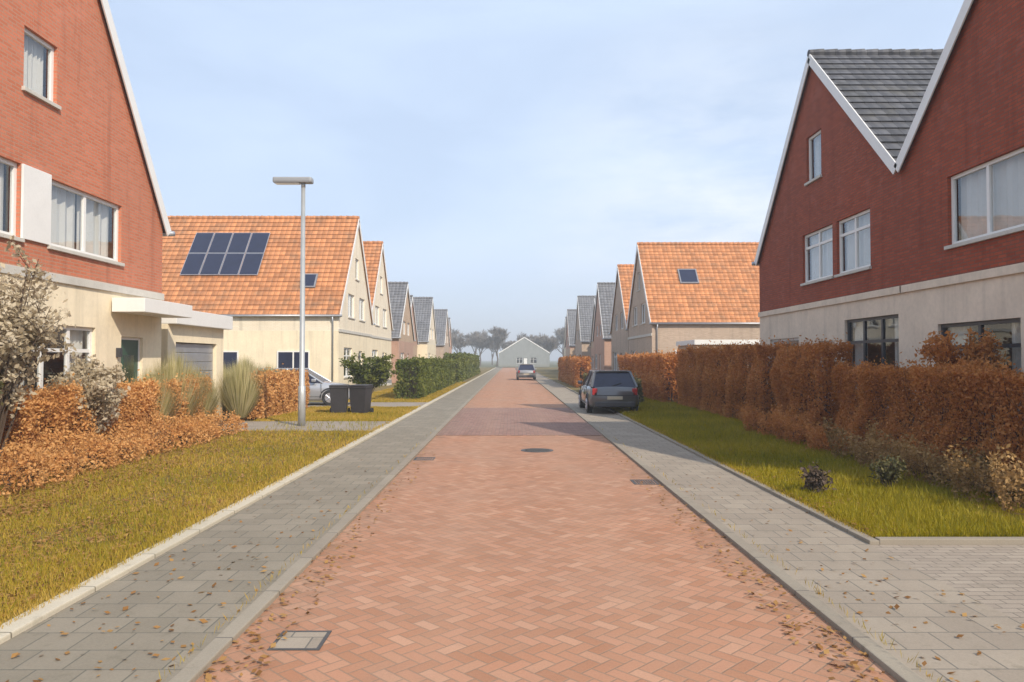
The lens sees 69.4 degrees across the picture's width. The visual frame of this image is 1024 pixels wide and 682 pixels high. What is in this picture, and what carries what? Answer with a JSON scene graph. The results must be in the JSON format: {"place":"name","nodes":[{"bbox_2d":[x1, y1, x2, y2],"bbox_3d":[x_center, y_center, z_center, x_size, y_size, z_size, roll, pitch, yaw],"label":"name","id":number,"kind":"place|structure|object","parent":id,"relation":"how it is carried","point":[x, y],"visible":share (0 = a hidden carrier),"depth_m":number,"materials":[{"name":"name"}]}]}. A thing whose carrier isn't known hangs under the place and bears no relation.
{"place":"outdoors","nodes":[
{"label":"outdoors","id":0,"kind":"place"},
{"bbox_2d":[161,311,232,421],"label":"garage","id":1,"kind":"structure","parent":0,"point":[198,336],"depth_m":20.44,"materials":[{"name":"white paint"}]},
{"bbox_2d":[176,343,212,382],"bbox_3d":[-8.755,1.208,20.286,0.040,2.258,2.610,0,-1,0],"label":"garage door","id":2,"kind":"structure","parent":1,"relation":"in","point":[201,353],"depth_m":20.61,"materials":[{"name":"metal"}]},
{"bbox_2d":[0,367,501,681],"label":"pavement","id":3,"kind":"structure","parent":0,"point":[87,643],"depth_m":6.16,"materials":[{"name":"grey concrete"}]},
{"bbox_2d":[223,421,390,430],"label":"driveway","id":4,"kind":"structure","parent":0,"point":[255,425],"depth_m":20.45,"materials":[{"name":"grey concrete"}]},
{"bbox_2d":[307,402,427,406],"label":"driveway","id":5,"kind":"structure","parent":0,"point":[381,404],"depth_m":29.98,"materials":[{"name":"grey concrete"}]},
{"bbox_2d":[260,368,349,405],"bbox_3d":[-8.547,1.835,30.049,4.230,1.490,2.020,0,-1,-2],"label":"parked car","id":6,"kind":"object","parent":5,"relation":"on","point":[319,388],"visible":0.23,"depth_m":29.24,"materials":[{"name":"silver metal"}]},
{"bbox_2d":[388,282,415,382],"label":"house","id":7,"kind":"structure","parent":0,"point":[402,336],"depth_m":61.23,"materials":[{"name":"grey tile"}]},
{"bbox_2d":[410,295,418,358],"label":"house","id":8,"kind":"structure","parent":0,"point":[415,343],"depth_m":74.56,"materials":[{"name":"white paint"}]},
{"bbox_2d":[413,297,437,358],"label":"house","id":9,"kind":"structure","parent":0,"point":[425,323],"depth_m":79.94,"materials":[{"name":"white paint"}]},
{"bbox_2d":[434,309,450,358],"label":"house","id":10,"kind":"structure","parent":0,"point":[442,331],"depth_m":102.10,"materials":[{"name":"white paint"}]},
{"bbox_2d":[448,317,452,353],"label":"house","id":11,"kind":"structure","parent":0,"point":[450,335],"depth_m":117.74,"materials":[{"name":"white paint"}]},
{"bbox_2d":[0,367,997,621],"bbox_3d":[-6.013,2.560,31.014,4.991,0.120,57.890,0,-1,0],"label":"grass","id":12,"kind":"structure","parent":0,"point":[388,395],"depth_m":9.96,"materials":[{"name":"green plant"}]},
{"bbox_2d":[0,235,81,456],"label":"leafy shrub","id":13,"kind":"object","parent":12,"relation":"on","point":[17,319],"visible":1,"depth_m":11.24,"materials":[{"name":"grey plant"}]},
{"bbox_2d":[46,352,130,445],"bbox_3d":[-7.769,1.201,13.543,1.343,1.995,1.734,1,-2,-24],"label":"leafy shrub","id":14,"kind":"object","parent":12,"relation":"on","point":[101,390],"visible":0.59,"depth_m":13.47,"materials":[{"name":"grey plant"}]},
{"bbox_2d":[0,0,191,440],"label":"brick house","id":15,"kind":"structure","parent":12,"relation":"on","point":[83,217],"depth_m":14.82,"materials":[{"name":"brick"}]},
{"bbox_2d":[0,157,24,242],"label":"window","id":16,"kind":"structure","parent":15,"relation":"in","point":[13,166],"depth_m":12.74,"materials":[{"name":"white paint"}]},
{"bbox_2d":[21,28,60,109],"bbox_3d":[-8.633,-4.942,13.387,0.340,1.190,1.050,0,-1,0],"label":"window","id":17,"kind":"structure","parent":15,"relation":"in","point":[34,46],"depth_m":13.56,"materials":[{"name":"white paint"}]},
{"bbox_2d":[16,324,91,392],"bbox_3d":[-8.699,0.563,13.925,0.210,1.770,2.396,0,-1,0],"label":"window","id":18,"kind":"structure","parent":15,"relation":"in","point":[75,335],"depth_m":14.64,"materials":[{"name":"white paint"}]},
{"bbox_2d":[47,180,124,266],"bbox_3d":[-8.636,-2.329,14.883,0.340,1.340,2.630,0,-1,0],"label":"window","id":19,"kind":"structure","parent":15,"relation":"in","point":[92,212],"depth_m":14.90,"materials":[{"name":"white paint"}]},
{"bbox_2d":[121,339,137,382],"bbox_3d":[-8.634,1.059,16.589,0.050,2.170,0.830,0,-1,0],"label":"door","id":20,"kind":"structure","parent":15,"relation":"in","point":[129,360],"depth_m":16.69,"materials":[{"name":"green paint"}]},
{"bbox_2d":[0,367,212,473],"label":"hedge","id":21,"kind":"object","parent":12,"relation":"on","point":[37,414],"visible":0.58,"depth_m":12.94,"materials":[{"name":"orange plant"}]},
{"bbox_2d":[0,404,247,494],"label":"hedge","id":22,"kind":"object","parent":12,"relation":"on","point":[200,428],"visible":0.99,"depth_m":12.42,"materials":[{"name":"orange plant"}]},
{"bbox_2d":[123,368,182,428],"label":"ornamental grass","id":23,"kind":"object","parent":12,"relation":"on","point":[167,407],"depth_m":16.21,"materials":[{"name":"plant"}]},
{"bbox_2d":[147,348,212,412],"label":"ornamental grass","id":24,"kind":"object","parent":12,"relation":"on","point":[171,365],"depth_m":17.78,"materials":[{"name":"plant"}]},
{"bbox_2d":[155,358,207,419],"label":"ornamental grass","id":25,"kind":"object","parent":12,"relation":"on","point":[173,372],"depth_m":17.25,"materials":[{"name":"plant"}]},
{"bbox_2d":[183,365,223,415],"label":"ornamental grass","id":26,"kind":"object","parent":12,"relation":"on","point":[207,406],"depth_m":18.32,"materials":[{"name":"plant"}]},
{"bbox_2d":[200,372,223,421],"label":"ornamental grass","id":27,"kind":"object","parent":12,"relation":"on","point":[215,396],"depth_m":18.99,"materials":[{"name":"plant"}]},
{"bbox_2d":[223,360,234,415],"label":"ornamental grass","id":28,"kind":"object","parent":12,"relation":"on","point":[224,410],"depth_m":22.82,"materials":[{"name":"plant"}]},
{"bbox_2d":[218,360,267,417],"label":"ornamental grass","id":29,"kind":"object","parent":12,"relation":"on","point":[240,395],"depth_m":21.80,"materials":[{"name":"plant"}]},
{"bbox_2d":[226,354,269,376],"bbox_3d":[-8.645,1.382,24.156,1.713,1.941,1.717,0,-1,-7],"label":"ornamental grass","id":30,"kind":"object","parent":12,"relation":"on","point":[251,365],"depth_m":24.11,"materials":[{"name":"plant"}]},
{"bbox_2d":[162,216,374,384],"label":"rendered house","id":31,"kind":"structure","parent":12,"relation":"on","point":[243,272],"depth_m":40.16,"materials":[{"name":"beige brick"}]},
{"bbox_2d":[223,351,238,372],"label":"side window","id":32,"kind":"structure","parent":31,"relation":"in","point":[230,356],"depth_m":38.43,"materials":[{"name":"glass"}]},
{"bbox_2d":[277,351,309,367],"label":"side window","id":33,"kind":"structure","parent":31,"relation":"in","point":[290,359],"depth_m":38.43,"materials":[{"name":"glass"}]},
{"bbox_2d":[305,274,317,287],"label":"roof window","id":34,"kind":"structure","parent":31,"relation":"in","point":[310,279],"depth_m":39.74,"materials":[{"name":"blue glass"}]},
{"bbox_2d":[344,348,352,378],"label":"window","id":35,"kind":"structure","parent":31,"relation":"in","point":[346,355],"depth_m":41.27,"materials":[{"name":"white paint"}]},
{"bbox_2d":[348,294,355,319],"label":"window","id":36,"kind":"structure","parent":31,"relation":"in","point":[349,295],"depth_m":41.84,"materials":[{"name":"white paint"}]},
{"bbox_2d":[359,298,365,321],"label":"window","id":37,"kind":"structure","parent":31,"relation":"in","point":[361,302],"depth_m":44.88,"materials":[{"name":"white paint"}]},
{"bbox_2d":[241,363,309,420],"bbox_3d":[-7.878,1.611,24.864,1.024,1.735,5.540,0,-1,0],"label":"hedge","id":38,"kind":"object","parent":12,"relation":"on","point":[280,394],"visible":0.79,"depth_m":23.93,"materials":[{"name":"orange plant"}]},
{"bbox_2d":[273,177,313,425],"bbox_3d":[-6.066,-1.041,20.422,1.080,6.980,0.300,0,-1,0],"label":"street lamp","id":39,"kind":"object","parent":12,"relation":"on","point":[302,181],"visible":0.97,"depth_m":20.36,"materials":[{"name":"metal"}]},
{"bbox_2d":[329,384,349,412],"bbox_3d":[-5.827,1.974,24.972,0.660,0.990,0.788,0,-1,-8],"label":"wheelie bin","id":40,"kind":"object","parent":12,"relation":"on","point":[339,397],"visible":0.83,"depth_m":24.65,"materials":[{"name":"plastic"}]},
{"bbox_2d":[348,384,373,412],"bbox_3d":[-5.120,1.976,25.073,0.660,0.990,0.788,0,-1,9],"label":"wheelie bin","id":41,"kind":"object","parent":12,"relation":"on","point":[360,397],"visible":0.95,"depth_m":24.76,"materials":[{"name":"plastic"}]},
{"bbox_2d":[339,351,398,392],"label":"leafy shrub","id":42,"kind":"object","parent":12,"relation":"on","point":[376,373],"visible":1,"depth_m":32.62,"materials":[{"name":"green plant"}]},
{"bbox_2d":[363,241,393,385],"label":"rendered house","id":43,"kind":"structure","parent":12,"relation":"on","point":[382,327],"depth_m":51.95,"materials":[{"name":"beige paint"}]},
{"bbox_2d":[375,306,379,326],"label":"window","id":44,"kind":"structure","parent":43,"relation":"in","point":[376,308],"depth_m":51.00,"materials":[{"name":"white paint"}]},
{"bbox_2d":[383,309,386,328],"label":"window","id":45,"kind":"structure","parent":43,"relation":"in","point":[384,311],"depth_m":54.24,"materials":[{"name":"white paint"}]},
{"bbox_2d":[392,354,455,398],"bbox_3d":[-4.834,1.917,44.953,1.525,2.206,22.225,0,-1,0],"label":"hedge","id":46,"kind":"object","parent":12,"relation":"on","point":[422,377],"visible":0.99,"depth_m":35.92,"materials":[{"name":"green plant"}]},
{"bbox_2d":[443,352,480,382],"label":"hedge","id":47,"kind":"object","parent":12,"relation":"on","point":[467,366],"visible":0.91,"depth_m":65.53,"materials":[{"name":"green plant"}]},
{"bbox_2d":[0,405,943,681],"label":"edge grass","id":48,"kind":"structure","parent":12,"relation":"on","point":[252,491],"depth_m":7.59,"materials":[{"name":"green plant"}]},
{"bbox_2d":[557,354,592,387],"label":"hedge","id":49,"kind":"object","parent":12,"relation":"on","point":[572,369],"visible":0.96,"depth_m":50.71,"materials":[{"name":"brown plant"}]},
{"bbox_2d":[582,372,643,402],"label":"hedge","id":50,"kind":"object","parent":12,"relation":"on","point":[639,389],"visible":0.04,"depth_m":30.61,"materials":[{"name":"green plant"}]},
{"bbox_2d":[617,347,684,402],"bbox_3d":[6.840,1.605,37.481,1.436,2.424,13.213,0,-1,0],"label":"hedge","id":51,"kind":"object","parent":12,"relation":"on","point":[655,371],"visible":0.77,"depth_m":32.97,"materials":[{"name":"brown plant"}]},
{"bbox_2d":[625,242,759,354],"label":"brick house","id":52,"kind":"structure","parent":12,"relation":"on","point":[683,291],"depth_m":46.98,"materials":[{"name":"stone"}]},
{"bbox_2d":[632,307,636,326],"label":"window","id":53,"kind":"structure","parent":52,"relation":"in","point":[635,308],"depth_m":51.59,"materials":[{"name":"grey glass"}]},
{"bbox_2d":[640,303,644,324],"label":"window","id":54,"kind":"structure","parent":52,"relation":"in","point":[643,305],"depth_m":48.48,"materials":[{"name":"white paint"}]},
{"bbox_2d":[677,269,698,283],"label":"roof window","id":55,"kind":"structure","parent":52,"relation":"in","point":[686,276],"depth_m":47.40,"materials":[{"name":"blue glass"}]},
{"bbox_2d":[674,335,791,421],"bbox_3d":[7.076,1.187,24.938,1.176,2.582,10.265,0,-1,0],"label":"hedge","id":56,"kind":"object","parent":12,"relation":"on","point":[706,385],"visible":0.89,"depth_m":22.92,"materials":[{"name":"brown plant"}]},
{"bbox_2d":[740,401,852,452],"bbox_3d":[6.345,1.838,16.625,1.278,0.953,5.012,0,-1,0],"label":"hedge","id":57,"kind":"object","parent":12,"relation":"on","point":[783,426],"visible":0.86,"depth_m":16.23,"materials":[{"name":"brown plant"}]},
{"bbox_2d":[769,332,853,431],"bbox_3d":[7.076,1.050,17.593,1.104,2.482,2.726,0,-1,0],"label":"hedge","id":58,"kind":"object","parent":12,"relation":"on","point":[804,371],"visible":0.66,"depth_m":16.89,"materials":[{"name":"brown plant"}]},
{"bbox_2d":[608,396,1023,537],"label":"grass","id":59,"kind":"structure","parent":12,"relation":"on","point":[948,532],"depth_m":10.50,"materials":[{"name":"green plant"}]},
{"bbox_2d":[798,460,836,497],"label":"leafy shrub","id":60,"kind":"object","parent":12,"relation":"on","point":[816,478],"visible":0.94,"depth_m":9.91,"materials":[{"name":"grey plant"}]},
{"bbox_2d":[752,49,942,428],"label":"brick house","id":61,"kind":"structure","parent":12,"relation":"on","point":[828,260],"depth_m":19.52,"materials":[{"name":"red brick"}]},
{"bbox_2d":[772,338,798,392],"bbox_3d":[8.570,0.749,23.003,0.340,1.690,2.500,0,-1,0],"label":"window","id":62,"kind":"structure","parent":61,"relation":"in","point":[791,339],"depth_m":23.41,"materials":[{"name":"white paint"}]},
{"bbox_2d":[804,130,821,185],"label":"window","id":63,"kind":"structure","parent":61,"relation":"in","point":[817,136],"depth_m":21.03,"materials":[{"name":"white glass"}]},
{"bbox_2d":[800,225,833,285],"bbox_3d":[8.574,-2.363,20.530,0.340,1.490,2.100,0,-1,0],"label":"window","id":64,"kind":"structure","parent":61,"relation":"in","point":[821,247],"depth_m":20.61,"materials":[{"name":"white paint"}]},
{"bbox_2d":[834,209,871,277],"bbox_3d":[8.578,-2.417,18.381,0.340,1.490,1.900,0,-1,0],"label":"window","id":65,"kind":"structure","parent":61,"relation":"in","point":[857,234],"depth_m":18.44,"materials":[{"name":"white paint"}]},
{"bbox_2d":[847,314,898,407],"bbox_3d":[8.579,0.487,17.498,0.340,2.140,2.720,0,-1,0],"label":"window","id":66,"kind":"structure","parent":61,"relation":"in","point":[861,341],"depth_m":17.91,"materials":[{"name":"paint"}]},
{"bbox_2d":[863,454,908,486],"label":"leafy shrub","id":67,"kind":"object","parent":12,"relation":"on","point":[887,473],"visible":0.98,"depth_m":10.30,"materials":[{"name":"green plant"}]},
{"bbox_2d":[822,417,1023,514],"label":"hedge","id":68,"kind":"object","parent":12,"relation":"on","point":[954,470],"visible":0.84,"depth_m":10.35,"materials":[{"name":"brown plant"}]},
{"bbox_2d":[830,352,1023,492],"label":"hedge","id":69,"kind":"object","parent":12,"relation":"on","point":[896,386],"visible":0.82,"depth_m":11.80,"materials":[{"name":"brown plant"}]},
{"bbox_2d":[875,537,1023,544],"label":"side path kerb","id":70,"kind":"structure","parent":12,"relation":"on","point":[951,540],"depth_m":7.46,"materials":[{"name":"grey concrete"}]},
{"bbox_2d":[895,0,1023,446],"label":"brick house","id":71,"kind":"structure","parent":12,"relation":"on","point":[959,162],"depth_m":13.82,"materials":[{"name":"red brick"}]},
{"bbox_2d":[941,318,1021,417],"bbox_3d":[8.586,0.487,13.507,0.340,1.740,2.500,0,-1,0],"label":"window","id":72,"kind":"structure","parent":71,"relation":"in","point":[960,328],"depth_m":13.14,"materials":[{"name":"glass"}]},
{"bbox_2d":[944,147,1023,249],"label":"window","id":73,"kind":"structure","parent":71,"relation":"in","point":[992,192],"depth_m":13.28,"materials":[{"name":"white paint"}]},
{"bbox_2d":[912,327,1010,453],"bbox_3d":[7.857,0.960,12.913,1.455,2.438,1.652,0,-1,0],"label":"leafy shrub","id":74,"kind":"object","parent":12,"relation":"on","point":[943,346],"visible":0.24,"depth_m":12.82,"materials":[{"name":"brown plant"}]},
{"bbox_2d":[464,368,568,407],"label":"road beyond","id":75,"kind":"object","parent":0,"point":[503,388],"visible":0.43,"depth_m":39.00,"materials":[{"name":"red brick"}]},
{"bbox_2d":[515,364,535,379],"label":"parked car","id":76,"kind":"object","parent":75,"relation":"on","point":[526,370],"visible":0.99,"depth_m":68.03,"materials":[{"name":"grey paint"}]},
{"bbox_2d":[479,360,557,367],"bbox_3d":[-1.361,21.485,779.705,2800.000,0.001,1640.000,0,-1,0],"label":"ground","id":77,"kind":"structure","parent":0,"point":[488,363],"depth_m":370.10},
{"bbox_2d":[0,367,495,643],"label":"edging kerb","id":78,"kind":"structure","parent":77,"relation":"on","point":[26,622],"depth_m":6.99,"materials":[{"name":"concrete"}]},
{"bbox_2d":[169,367,502,681],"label":"road kerb","id":79,"kind":"structure","parent":77,"relation":"on","point":[200,663],"depth_m":6.03,"materials":[{"name":"grey concrete"}]},
{"bbox_2d":[451,328,461,337],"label":"bare tree","id":80,"kind":"object","parent":77,"relation":"on","point":[455,332],"visible":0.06,"depth_m":232.58,"materials":[{"name":"grey plant"}]},
{"bbox_2d":[452,333,470,352],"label":"bare tree","id":81,"kind":"object","parent":77,"relation":"on","point":[462,342],"visible":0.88,"depth_m":212.17,"materials":[{"name":"grey plant"}]},
{"bbox_2d":[463,329,488,354],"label":"bare tree","id":82,"kind":"object","parent":77,"relation":"on","point":[469,337],"visible":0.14,"depth_m":244.01,"materials":[{"name":"grey plant"}]},
{"bbox_2d":[467,331,493,365],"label":"bare tree","id":83,"kind":"object","parent":77,"relation":"on","point":[479,341],"visible":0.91,"depth_m":226.52,"materials":[{"name":"grey plant"}]},
{"bbox_2d":[485,325,510,366],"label":"bare tree","id":84,"kind":"object","parent":77,"relation":"on","point":[499,334],"visible":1,"depth_m":210.72,"materials":[{"name":"grey plant"}]},
{"bbox_2d":[492,339,515,350],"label":"bare tree","id":85,"kind":"object","parent":77,"relation":"on","point":[504,345],"visible":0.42,"depth_m":244.82,"materials":[{"name":"grey plant"}]},
{"bbox_2d":[498,336,549,366],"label":"end house","id":86,"kind":"structure","parent":77,"relation":"on","point":[524,350],"depth_m":189.98,"materials":[{"name":"grey tile"}]},
{"bbox_2d":[512,333,540,344],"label":"bare tree","id":87,"kind":"object","parent":77,"relation":"on","point":[531,338],"visible":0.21,"depth_m":236.32,"materials":[{"name":"grey plant"}]},
{"bbox_2d":[532,333,557,351],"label":"bare tree","id":88,"kind":"object","parent":77,"relation":"on","point":[548,343],"visible":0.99,"depth_m":208.22,"materials":[{"name":"grey plant"}]},
{"bbox_2d":[550,327,564,355],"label":"bare tree","id":89,"kind":"object","parent":77,"relation":"on","point":[561,337],"visible":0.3,"depth_m":225.78,"materials":[{"name":"grey plant"}]},
{"bbox_2d":[536,372,878,544],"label":"edging kerb","id":90,"kind":"structure","parent":77,"relation":"on","point":[850,531],"depth_m":10.22,"materials":[{"name":"grey concrete"}]},
{"bbox_2d":[536,379,926,681],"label":"road kerb","id":91,"kind":"structure","parent":77,"relation":"on","point":[889,663],"depth_m":6.03,"materials":[{"name":"grey concrete"}]},
{"bbox_2d":[436,408,601,435],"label":"road plateau","id":92,"kind":"structure","parent":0,"point":[516,422],"depth_m":21.81,"materials":[{"name":"brick"}]},
{"bbox_2d":[108,0,963,359],"label":"sky","id":93,"kind":"structure","parent":0,"point":[504,158],"materials":[{"name":"blue"}]},
{"bbox_2d":[196,436,898,681],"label":"road","id":94,"kind":"structure","parent":0,"point":[507,559],"depth_m":6.03,"materials":[{"name":"red brick"}]},
{"bbox_2d":[267,631,331,650],"bbox_3d":[-1.429,2.047,4.998,0.340,0.056,0.340,0,-1,0],"label":"access cover","id":95,"kind":"object","parent":94,"relation":"on","point":[304,640],"visible":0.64,"depth_m":4.97,"materials":[{"name":"metal"}]},
{"bbox_2d":[0,426,1023,681],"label":"fallen leaves","id":96,"kind":"object","parent":94,"relation":"on","point":[138,544],"visible":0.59,"depth_m":7.90,"materials":[{"name":"brown plant"}]},
{"bbox_2d":[521,448,552,451],"bbox_3d":[0.523,2.303,15.448,0.680,0.063,0.680,0,-1,0],"label":"manhole cover","id":97,"kind":"object","parent":94,"relation":"on","point":[536,450],"visible":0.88,"depth_m":15.39,"materials":[{"name":"metal"}]},
{"bbox_2d":[630,479,658,484],"bbox_3d":[2.050,2.208,11.452,0.380,0.056,0.440,0,-1,0],"label":"drain grate","id":98,"kind":"object","parent":94,"relation":"on","point":[638,481],"visible":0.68,"depth_m":11.40,"materials":[{"name":"metal"}]},
{"bbox_2d":[563,317,565,355],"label":"house","id":99,"kind":"structure","parent":0,"point":[564,348],"depth_m":127.77,"materials":[{"name":"white paint"}]},
{"bbox_2d":[565,309,575,356],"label":"house","id":100,"kind":"structure","parent":0,"point":[570,331],"depth_m":112.56,"materials":[{"name":"white paint"}]},
{"bbox_2d":[574,295,595,362],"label":"house","id":101,"kind":"structure","parent":0,"point":[584,314],"depth_m":90.16,"materials":[{"name":"grey tile"}]},
{"bbox_2d":[589,297,595,369],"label":"house","id":102,"kind":"structure","parent":0,"point":[592,354],"depth_m":84.05,"materials":[{"name":"white paint"}]},
{"bbox_2d":[591,282,614,369],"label":"house","id":103,"kind":"structure","parent":0,"point":[601,338],"depth_m":70.21,"materials":[{"name":"grey tile"}]},
{"bbox_2d":[609,264,633,369],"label":"brick house","id":104,"kind":"structure","parent":0,"point":[618,333],"depth_m":58.46,"materials":[{"name":"beige ceramic"}]},
{"bbox_2d":[614,352,616,369],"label":"window","id":105,"kind":"structure","parent":104,"relation":"in","point":[615,353],"depth_m":61.43,"materials":[{"name":"white paint"}]},
{"bbox_2d":[676,340,759,385],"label":"garage","id":106,"kind":"structure","parent":0,"point":[694,343],"depth_m":37.43,"materials":[{"name":"white paint"}]},
{"bbox_2d":[536,373,1023,681],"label":"pavement","id":107,"kind":"structure","parent":0,"point":[1000,658],"depth_m":6.36,"materials":[{"name":"concrete"}]},
{"bbox_2d":[578,370,638,412],"bbox_3d":[3.502,1.806,27.275,2.020,1.490,4.230,0,-1,0],"label":"parked car","id":108,"kind":"object","parent":107,"relation":"on","point":[608,388],"visible":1,"depth_m":25.42,"materials":[{"name":"grey paint"}]},
{"bbox_2d":[872,545,1023,623],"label":"side path","id":109,"kind":"structure","parent":0,"point":[992,576],"depth_m":6.61,"materials":[{"name":"grey concrete"}]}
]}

